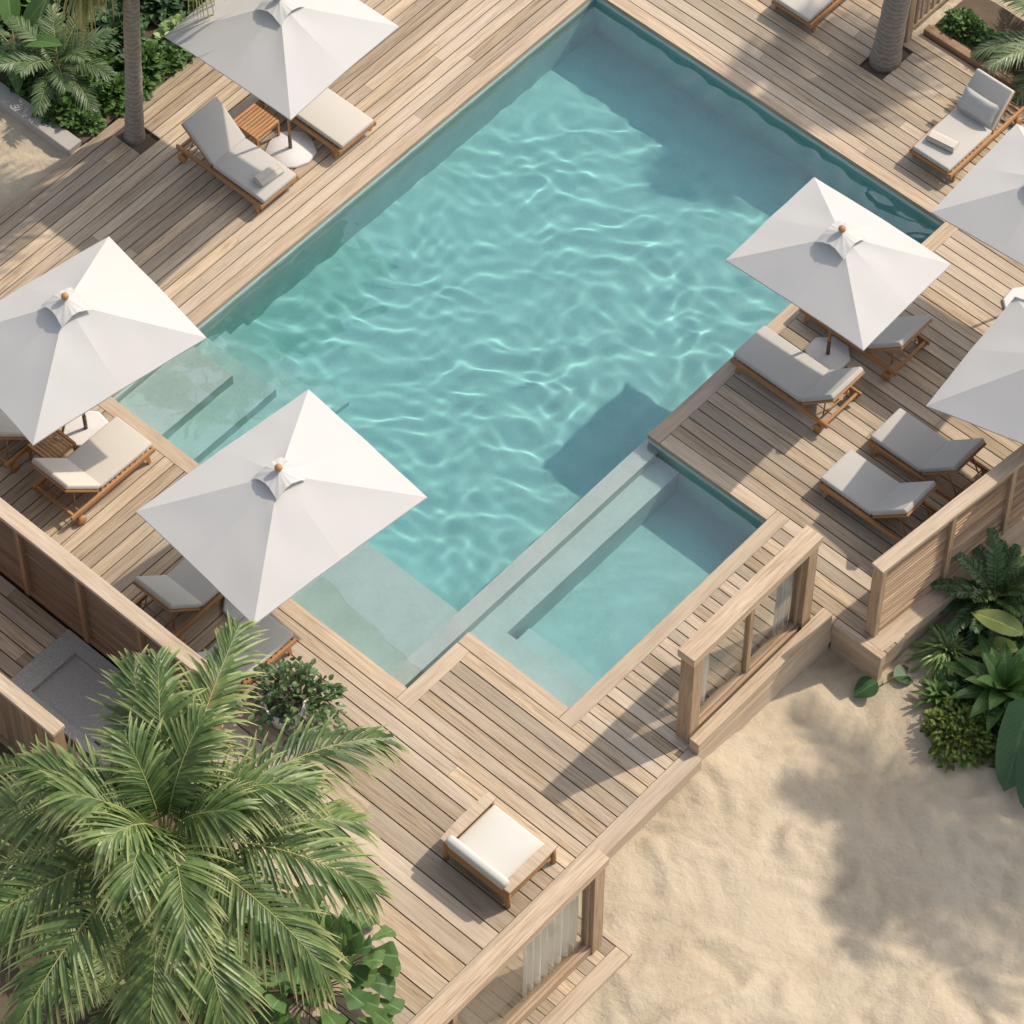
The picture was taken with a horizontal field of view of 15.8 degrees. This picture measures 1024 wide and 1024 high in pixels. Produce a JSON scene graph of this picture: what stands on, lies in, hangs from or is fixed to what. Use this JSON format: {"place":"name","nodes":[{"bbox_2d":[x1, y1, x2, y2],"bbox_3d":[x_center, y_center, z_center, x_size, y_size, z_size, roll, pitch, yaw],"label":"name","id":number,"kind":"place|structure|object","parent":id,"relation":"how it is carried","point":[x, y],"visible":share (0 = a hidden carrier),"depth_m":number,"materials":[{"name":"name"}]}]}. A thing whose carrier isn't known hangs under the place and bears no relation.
{"place":"outdoors","nodes":[
{"label":"outdoors","id":0,"kind":"place"},
{"bbox_2d":[0,0,191,142],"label":"planting soil","id":1,"kind":"structure","parent":0,"point":[111,116],"depth_m":69.61,"materials":[{"name":"brown soil"}]},
{"bbox_2d":[0,17,10,44],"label":"leafy shrub","id":2,"kind":"object","parent":1,"relation":"on","point":[4,34],"visible":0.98,"depth_m":69.90,"materials":[{"name":"green plant"}]},
{"bbox_2d":[0,0,30,26],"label":"leafy shrub","id":3,"kind":"object","parent":1,"relation":"on","point":[24,4],"visible":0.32,"depth_m":70.11,"materials":[{"name":"green plant"}]},
{"bbox_2d":[5,61,50,101],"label":"leafy shrub","id":4,"kind":"object","parent":1,"relation":"on","point":[25,93],"visible":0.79,"depth_m":69.11,"materials":[{"name":"green plant"}]},
{"bbox_2d":[0,0,61,93],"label":"banana plant","id":5,"kind":"object","parent":1,"relation":"on","point":[32,12],"visible":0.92,"depth_m":69.18,"materials":[{"name":"green plant"}]},
{"bbox_2d":[31,85,89,129],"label":"leafy shrub","id":6,"kind":"object","parent":1,"relation":"on","point":[65,101],"visible":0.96,"depth_m":68.68,"materials":[{"name":"green plant"}]},
{"bbox_2d":[0,2,123,118],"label":"young palm","id":7,"kind":"object","parent":1,"relation":"on","point":[61,74],"visible":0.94,"depth_m":68.86,"materials":[{"name":"green plant"}]},
{"bbox_2d":[33,0,104,39],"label":"leafy shrub","id":8,"kind":"object","parent":1,"relation":"on","point":[52,2],"visible":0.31,"depth_m":69.86,"materials":[{"name":"green plant"}]},
{"bbox_2d":[69,107,106,136],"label":"leafy clump","id":9,"kind":"object","parent":1,"relation":"on","point":[86,118],"visible":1,"depth_m":68.65,"materials":[{"name":"green plant"}]},
{"bbox_2d":[66,44,117,90],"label":"leafy shrub","id":10,"kind":"object","parent":1,"relation":"on","point":[108,60],"visible":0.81,"depth_m":69.27,"materials":[{"name":"green plant"}]},
{"bbox_2d":[86,72,124,117],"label":"leafy shrub","id":11,"kind":"object","parent":1,"relation":"on","point":[114,85],"visible":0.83,"depth_m":68.91,"materials":[{"name":"green plant"}]},
{"bbox_2d":[83,0,148,65],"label":"leafy shrub","id":12,"kind":"object","parent":1,"relation":"on","point":[115,22],"visible":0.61,"depth_m":69.61,"materials":[{"name":"green plant"}]},
{"bbox_2d":[117,70,155,100],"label":"leafy clump","id":13,"kind":"object","parent":1,"relation":"on","point":[148,88],"visible":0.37,"depth_m":69.18,"materials":[{"name":"green plant"}]},
{"bbox_2d":[114,38,174,88],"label":"leafy shrub","id":14,"kind":"object","parent":1,"relation":"on","point":[157,67],"visible":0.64,"depth_m":69.34,"materials":[{"name":"green plant"}]},
{"bbox_2d":[117,0,187,24],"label":"leafy shrub","id":15,"kind":"object","parent":1,"relation":"on","point":[164,10],"visible":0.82,"depth_m":70.11,"materials":[{"name":"green plant"}]},
{"bbox_2d":[152,11,195,60],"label":"leafy shrub","id":16,"kind":"object","parent":1,"relation":"on","point":[167,25],"visible":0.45,"depth_m":69.76,"materials":[{"name":"green plant"}]},
{"bbox_2d":[157,39,191,76],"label":"leafy clump","id":17,"kind":"object","parent":1,"relation":"on","point":[168,47],"visible":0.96,"depth_m":69.54,"materials":[{"name":"green plant"}]},
{"bbox_2d":[185,0,204,16],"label":"leafy shrub","id":18,"kind":"object","parent":1,"relation":"on","point":[190,8],"visible":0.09,"depth_m":70.23,"materials":[{"name":"green plant"}]},
{"bbox_2d":[0,669,340,1023],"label":"planting soil","id":19,"kind":"structure","parent":0,"point":[5,996],"depth_m":58.77,"materials":[{"name":"brown soil"}]},
{"bbox_2d":[0,797,109,968],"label":"young palm","id":20,"kind":"object","parent":19,"relation":"on","point":[14,951],"visible":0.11,"depth_m":58.86,"materials":[{"name":"green plant"}]},
{"bbox_2d":[25,892,204,1023],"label":"young palm","id":21,"kind":"object","parent":19,"relation":"on","point":[105,988],"visible":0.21,"depth_m":58.08,"materials":[{"name":"green plant"}]},
{"bbox_2d":[79,859,176,927],"bbox_3d":[-6.157,5.982,59.387,1.743,0.866,1.697,36,63,23],"label":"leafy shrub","id":22,"kind":"object","parent":19,"relation":"on","point":[108,899],"visible":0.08,"depth_m":59.26,"materials":[{"name":"green plant"}]},
{"bbox_2d":[0,610,413,1023],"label":"palm tree","id":23,"kind":"object","parent":19,"relation":"on","point":[157,776],"visible":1,"depth_m":53.42,"materials":[{"name":"green plant"}]},
{"bbox_2d":[205,885,404,1023],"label":"fig shrub","id":24,"kind":"object","parent":19,"relation":"on","point":[356,942],"visible":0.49,"depth_m":57.52,"materials":[{"name":"green plant"}]},
{"bbox_2d":[198,857,302,979],"bbox_3d":[-4.337,6.419,58.739,2.192,1.169,2.624,36,63,23],"label":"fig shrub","id":25,"kind":"object","parent":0,"point":[268,971],"visible":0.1,"depth_m":58.59,"materials":[{"name":"green plant"}]},
{"bbox_2d":[0,0,1023,1023],"bbox_3d":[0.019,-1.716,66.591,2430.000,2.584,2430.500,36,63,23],"label":"sand","id":26,"kind":"structure","parent":0,"point":[816,843],"depth_m":60.34,"materials":[{"name":"beige sand"}]},
{"bbox_2d":[0,82,81,155],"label":"planter kerb","id":27,"kind":"structure","parent":26,"relation":"on","point":[57,137],"depth_m":68.75,"materials":[{"name":"concrete"}]},
{"bbox_2d":[0,47,911,1023],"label":"deck substructure","id":28,"kind":"object","parent":26,"relation":"on","point":[152,139],"visible":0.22,"depth_m":62.68,"materials":[{"name":"brown wood"}]},
{"bbox_2d":[0,0,1023,1023],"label":"wooden deck","id":29,"kind":"structure","parent":28,"relation":"on","point":[189,237],"depth_m":64.67,"materials":[{"name":"brown wood"}]},
{"bbox_2d":[0,409,28,472],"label":"sun lounger","id":30,"kind":"object","parent":29,"relation":"on","point":[9,430],"visible":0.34,"depth_m":64.01,"materials":[{"name":"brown wood"}]},
{"bbox_2d":[0,673,66,772],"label":"panel fence","id":31,"kind":"object","parent":29,"relation":"on","point":[25,718],"visible":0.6,"depth_m":59.50,"materials":[{"name":"brown wood"}]},
{"bbox_2d":[27,429,76,460],"bbox_3d":[-7.975,-1.055,64.249,0.600,0.460,0.616,36,63,23],"label":"side table","id":32,"kind":"object","parent":29,"relation":"on","point":[65,438],"visible":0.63,"depth_m":64.05,"materials":[{"name":"brown wood"}]},
{"bbox_2d":[10,629,164,766],"bbox_3d":[-7.037,3.175,61.685,2.520,0.212,1.480,36,63,23],"label":"shower tray","id":33,"kind":"object","parent":29,"relation":"in","point":[60,676],"visible":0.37,"depth_m":61.83,"materials":[{"name":"grey stone"}]},
{"bbox_2d":[30,417,154,524],"bbox_3d":[-7.233,-0.917,63.746,1.120,1.126,2.004,36,63,23],"label":"sun lounger","id":34,"kind":"object","parent":29,"relation":"on","point":[101,458],"visible":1,"depth_m":63.84,"materials":[{"name":"white fabric"}]},
{"bbox_2d":[0,236,206,447],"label":"patio umbrella","id":35,"kind":"object","parent":29,"relation":"on","point":[83,333],"visible":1,"depth_m":62.06,"materials":[{"name":"fabric"}]},
{"bbox_2d":[0,498,221,729],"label":"panel fence","id":36,"kind":"object","parent":29,"relation":"on","point":[78,596],"visible":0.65,"depth_m":61.22,"materials":[{"name":"brown wood"}]},
{"bbox_2d":[39,0,214,144],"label":"fan palm","id":37,"kind":"object","parent":29,"relation":"on","point":[134,131],"visible":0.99,"depth_m":66.54,"materials":[{"name":"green plant"}]},
{"bbox_2d":[132,558,223,642],"bbox_3d":[-5.410,1.119,62.342,1.120,1.090,2.000,36,63,23],"label":"sun lounger","id":38,"kind":"object","parent":29,"relation":"on","point":[184,584],"visible":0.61,"depth_m":62.21,"materials":[{"name":"white fabric"}]},
{"bbox_2d":[176,97,298,213],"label":"sun lounger","id":39,"kind":"object","parent":29,"relation":"on","point":[227,148],"visible":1,"depth_m":67.73,"materials":[{"name":"white fabric"}]},
{"bbox_2d":[253,163,283,186],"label":"folded towel","id":40,"kind":"object","parent":39,"relation":"on","point":[268,175],"visible":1,"depth_m":67.46,"materials":[{"name":"white fabric"}]},
{"bbox_2d":[197,614,296,698],"bbox_3d":[-4.636,2.356,61.516,1.090,1.025,2.014,36,63,23],"label":"sun lounger","id":41,"kind":"object","parent":29,"relation":"on","point":[277,634],"visible":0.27,"depth_m":61.76,"materials":[{"name":"white fabric"}]},
{"bbox_2d":[234,103,279,146],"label":"side table","id":42,"kind":"object","parent":29,"relation":"on","point":[254,109],"visible":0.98,"depth_m":68.28,"materials":[{"name":"brown wood"}]},
{"bbox_2d":[136,389,426,625],"bbox_3d":[-3.779,0.307,61.318,3.720,3.703,3.000,-37,63,-23],"label":"patio umbrella","id":43,"kind":"object","parent":29,"relation":"on","point":[268,515],"visible":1,"depth_m":60.22,"materials":[{"name":"fabric"}]},
{"bbox_2d":[164,0,398,168],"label":"patio umbrella","id":44,"kind":"object","parent":29,"relation":"on","point":[289,60],"visible":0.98,"depth_m":65.29,"materials":[{"name":"fabric"}]},
{"bbox_2d":[264,686,305,730],"bbox_3d":[-3.746,3.288,61.184,0.690,0.500,0.690,36,63,23],"label":"flower pot","id":45,"kind":"object","parent":29,"relation":"on","point":[300,705],"visible":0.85,"depth_m":61.01,"materials":[{"name":"white ceramic"}]},
{"bbox_2d":[247,656,347,749],"bbox_3d":[-3.515,2.998,60.724,2.026,1.040,1.642,36,63,23],"label":"potted shrub","id":46,"kind":"object","parent":45,"relation":"in","point":[299,678],"visible":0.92,"depth_m":60.79,"materials":[{"name":"green plant"}]},
{"bbox_2d":[256,88,375,158],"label":"sun lounger","id":47,"kind":"object","parent":29,"relation":"on","point":[336,119],"visible":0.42,"depth_m":68.36,"materials":[{"name":"white fabric"}]},
{"bbox_2d":[440,791,557,908],"bbox_3d":[-0.205,5.422,59.545,1.540,0.735,1.222,36,63,23],"label":"lounge armchair","id":48,"kind":"object","parent":29,"relation":"on","point":[491,845],"visible":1,"depth_m":59.47,"materials":[{"name":"white fabric"}]},
{"bbox_2d":[113,0,941,523],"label":"pool basin","id":49,"kind":"object","parent":29,"relation":"in","point":[499,78],"visible":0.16,"depth_m":68.57,"materials":[{"name":"paint"}]},
{"bbox_2d":[115,0,939,707],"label":"pool water surface","id":50,"kind":"object","parent":49,"relation":"in","point":[511,320],"visible":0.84,"depth_m":66.16,"materials":[{"name":"teal liquid"}]},
{"bbox_2d":[676,525,822,743],"bbox_3d":[3.861,2.046,60.759,0.350,2.620,3.250,36,63,23],"label":"window wall","id":51,"kind":"structure","parent":29,"relation":"on","point":[797,554],"depth_m":60.24,"materials":[{"name":"brown wood"}]},
{"bbox_2d":[700,654,708,705],"bbox_3d":[3.078,2.636,60.336,0.126,2.040,0.379,36,63,23],"label":"curtain","id":52,"kind":"object","parent":51,"relation":"hanging from","point":[705,675],"visible":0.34,"depth_m":60.58,"materials":[{"name":"white fabric"}]},
{"bbox_2d":[699,562,803,719],"bbox_3d":[3.865,2.043,60.750,0.100,2.194,2.666,36,63,23],"label":"window frame","id":53,"kind":"structure","parent":51,"relation":"in","point":[799,572],"depth_m":61.55,"materials":[{"name":"brown wood"}]},
{"bbox_2d":[772,572,793,635],"bbox_3d":[4.502,1.340,61.243,0.126,2.040,0.436,36,63,23],"label":"curtain","id":54,"kind":"object","parent":51,"relation":"hanging from","point":[782,602],"visible":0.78,"depth_m":61.44,"materials":[{"name":"white fabric"}]},
{"bbox_2d":[730,326,864,433],"bbox_3d":[5.017,-2.522,64.891,2.249,1.090,1.100,36,63,23],"label":"sun lounger","id":55,"kind":"object","parent":29,"relation":"on","point":[783,364],"visible":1,"depth_m":64.97,"materials":[{"name":"white fabric"}]},
{"bbox_2d":[771,0,842,32],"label":"sun lounger","id":56,"kind":"object","parent":29,"relation":"on","point":[805,12],"visible":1,"depth_m":70.00,"materials":[{"name":"white fabric"}]},
{"bbox_2d":[726,177,950,369],"bbox_3d":[5.607,-3.812,64.257,2.990,3.613,2.460,35,62,22],"label":"patio umbrella","id":57,"kind":"object","parent":29,"relation":"on","point":[855,274],"visible":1,"depth_m":63.17,"materials":[{"name":"fabric"}]},
{"bbox_2d":[799,309,931,381],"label":"sun lounger","id":58,"kind":"object","parent":29,"relation":"on","point":[899,333],"visible":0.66,"depth_m":65.20,"materials":[{"name":"white fabric"}]},
{"bbox_2d":[817,449,938,542],"bbox_3d":[6.345,-0.369,63.370,2.050,1.112,1.070,36,63,23],"label":"sun lounger","id":59,"kind":"object","parent":29,"relation":"on","point":[862,483],"visible":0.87,"depth_m":63.49,"materials":[{"name":"white fabric"}]},
{"bbox_2d":[868,0,910,74],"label":"trunk","id":60,"kind":"object","parent":29,"relation":"on","point":[885,57],"visible":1,"depth_m":68.97,"materials":[{"name":"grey plant"}]},
{"bbox_2d":[904,0,945,41],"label":"baluster fence","id":61,"kind":"object","parent":29,"relation":"on","point":[912,22],"visible":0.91,"depth_m":69.87,"materials":[{"name":"brown wood"}]},
{"bbox_2d":[867,408,989,503],"bbox_3d":[7.254,-1.098,63.881,2.050,1.112,1.070,36,63,23],"label":"sun lounger","id":62,"kind":"object","parent":29,"relation":"on","point":[908,439],"visible":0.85,"depth_m":64.02,"materials":[{"name":"white fabric"}]},
{"bbox_2d":[865,445,1023,637],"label":"panel fence","id":63,"kind":"object","parent":29,"relation":"on","point":[908,569],"visible":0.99,"depth_m":61.97,"materials":[{"name":"brown wood"}]},
{"bbox_2d":[867,517,1023,671],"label":"deck edge","id":64,"kind":"object","parent":29,"relation":"attached to","point":[921,615],"visible":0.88,"depth_m":62.71,"materials":[{"name":"brown wood"}]},
{"bbox_2d":[909,69,1023,181],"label":"sun lounger","id":65,"kind":"object","parent":29,"relation":"on","point":[968,132],"visible":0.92,"depth_m":68.11,"materials":[{"name":"white fabric"}]},
{"bbox_2d":[926,130,958,152],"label":"folded towel","id":66,"kind":"object","parent":65,"relation":"on","point":[942,141],"visible":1,"depth_m":67.89,"materials":[{"name":"white fabric"}]},
{"bbox_2d":[956,85,999,126],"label":"pillow","id":67,"kind":"object","parent":65,"relation":"on","point":[978,106],"visible":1,"depth_m":68.13,"materials":[{"name":"fabric"}]},
{"bbox_2d":[926,297,1023,444],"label":"patio umbrella","id":68,"kind":"object","parent":29,"relation":"on","point":[982,386],"visible":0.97,"depth_m":62.15,"materials":[{"name":"fabric"}]},
{"bbox_2d":[931,124,1023,308],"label":"patio umbrella","id":69,"kind":"object","parent":29,"relation":"on","point":[982,201],"visible":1,"depth_m":63.90,"materials":[{"name":"fabric"}]},
{"bbox_2d":[98,0,958,1023],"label":"deck border","id":70,"kind":"object","parent":28,"relation":"attached to","point":[854,648],"visible":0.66,"depth_m":63.94,"materials":[{"name":"brown wood"}]},
{"bbox_2d":[689,608,832,753],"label":"kerb beam","id":71,"kind":"structure","parent":70,"relation":"on","point":[741,699],"depth_m":61.51,"materials":[{"name":"brown wood"}]},
{"bbox_2d":[539,910,631,1023],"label":"platform border","id":72,"kind":"object","parent":26,"relation":"on","point":[586,988],"visible":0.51,"depth_m":59.03,"materials":[{"name":"brown wood"}]},
{"bbox_2d":[457,918,614,1023],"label":"platform boards","id":73,"kind":"object","parent":72,"relation":"on","point":[497,998],"visible":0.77,"depth_m":58.92,"materials":[{"name":"brown wood"}]},
{"bbox_2d":[412,846,608,1023],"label":"window wall","id":74,"kind":"structure","parent":73,"relation":"on","point":[585,874],"depth_m":56.81,"materials":[{"name":"brown wood"}]},
{"bbox_2d":[500,883,590,1023],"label":"window frame","id":75,"kind":"structure","parent":74,"relation":"in","point":[586,895],"depth_m":58.60,"materials":[{"name":"brown wood"}]},
{"bbox_2d":[522,895,578,997],"bbox_3d":[0.612,6.641,57.947,0.126,2.201,1.326,36,63,23],"label":"curtain","id":76,"kind":"object","parent":74,"relation":"hanging from","point":[550,945],"visible":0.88,"depth_m":58.17,"materials":[{"name":"white fabric"}]},
{"bbox_2d":[854,664,912,697],"bbox_3d":[6.313,2.923,62.664,1.202,0.351,0.419,-20,57,-13],"label":"seedling","id":77,"kind":"object","parent":26,"relation":"on","point":[866,686],"visible":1,"depth_m":62.53,"materials":[{"name":"green plant"}]},
{"bbox_2d":[909,668,961,720],"bbox_3d":[7.238,3.061,62.251,1.100,0.574,0.990,23,58,15],"label":"rosette plant","id":78,"kind":"object","parent":26,"relation":"on","point":[935,688],"visible":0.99,"depth_m":62.19,"materials":[{"name":"green plant"}]},
{"bbox_2d":[904,622,974,680],"bbox_3d":[7.403,2.486,62.923,1.844,1.212,1.914,36,63,23],"label":"grass tuft","id":79,"kind":"object","parent":26,"relation":"on","point":[944,648],"visible":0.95,"depth_m":62.63,"materials":[{"name":"green plant"}]},
{"bbox_2d":[919,691,996,772],"bbox_3d":[7.499,3.580,61.771,1.580,0.753,1.602,36,63,23],"label":"leafy shrub","id":80,"kind":"object","parent":26,"relation":"on","point":[934,730],"visible":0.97,"depth_m":61.62,"materials":[{"name":"green plant"}]},
{"bbox_2d":[940,674,977,718],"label":"leafy shrub","id":81,"kind":"object","parent":26,"relation":"on","point":[956,686],"visible":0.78,"depth_m":62.06,"materials":[{"name":"green plant"}]},
{"bbox_2d":[958,623,987,656],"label":"leafy shrub","id":82,"kind":"object","parent":26,"relation":"on","point":[964,631],"visible":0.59,"depth_m":62.75,"materials":[{"name":"green plant"}]},
{"bbox_2d":[923,24,1023,94],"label":"planter kerb","id":83,"kind":"structure","parent":26,"relation":"on","point":[936,35],"depth_m":69.75,"materials":[{"name":"brown wood"}]},
{"bbox_2d":[930,526,1023,656],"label":"cycad","id":84,"kind":"object","parent":26,"relation":"on","point":[998,565],"visible":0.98,"depth_m":62.76,"materials":[{"name":"green plant"}]},
{"bbox_2d":[939,633,1023,731],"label":"rosette plant","id":85,"kind":"object","parent":26,"relation":"on","point":[997,678],"visible":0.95,"depth_m":61.80,"materials":[{"name":"green plant"}]},
{"bbox_2d":[970,697,1009,750],"bbox_3d":[8.271,3.587,61.840,1.154,0.794,1.154,-26,59,-17],"label":"leafy shrub","id":86,"kind":"object","parent":26,"relation":"on","point":[995,728],"visible":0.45,"depth_m":61.67,"materials":[{"name":"green plant"}]},
{"bbox_2d":[988,748,995,767],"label":"leafy shrub","id":87,"kind":"object","parent":26,"relation":"on","point":[992,758],"visible":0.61,"depth_m":61.54,"materials":[{"name":"green plant"}]},
{"bbox_2d":[969,609,1023,656],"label":"broad leaf plant","id":88,"kind":"object","parent":26,"relation":"on","point":[1002,622],"visible":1,"depth_m":62.22,"materials":[{"name":"green plant"}]},
{"bbox_2d":[975,624,1023,663],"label":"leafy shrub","id":89,"kind":"object","parent":26,"relation":"on","point":[1018,641],"visible":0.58,"depth_m":62.54,"materials":[{"name":"green plant"}]},
{"bbox_2d":[995,697,1023,807],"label":"broad leaf plant","id":90,"kind":"object","parent":26,"relation":"on","point":[1009,760],"visible":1,"depth_m":60.92,"materials":[{"name":"green plant"}]},
{"bbox_2d":[935,0,1023,80],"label":"planting soil","id":91,"kind":"structure","parent":0,"point":[995,16],"depth_m":70.39,"materials":[{"name":"brown soil"}]},
{"bbox_2d":[937,7,989,46],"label":"leafy shrub","id":92,"kind":"object","parent":91,"relation":"on","point":[954,20],"visible":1,"depth_m":69.95,"materials":[{"name":"green plant"}]},
{"bbox_2d":[969,28,1017,66],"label":"leafy shrub","id":93,"kind":"object","parent":91,"relation":"on","point":[982,37],"visible":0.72,"depth_m":69.76,"materials":[{"name":"green plant"}]},
{"bbox_2d":[969,0,1023,107],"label":"young palm","id":94,"kind":"object","parent":91,"relation":"on","point":[997,56],"visible":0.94,"depth_m":69.17,"materials":[{"name":"green plant"}]}
]}

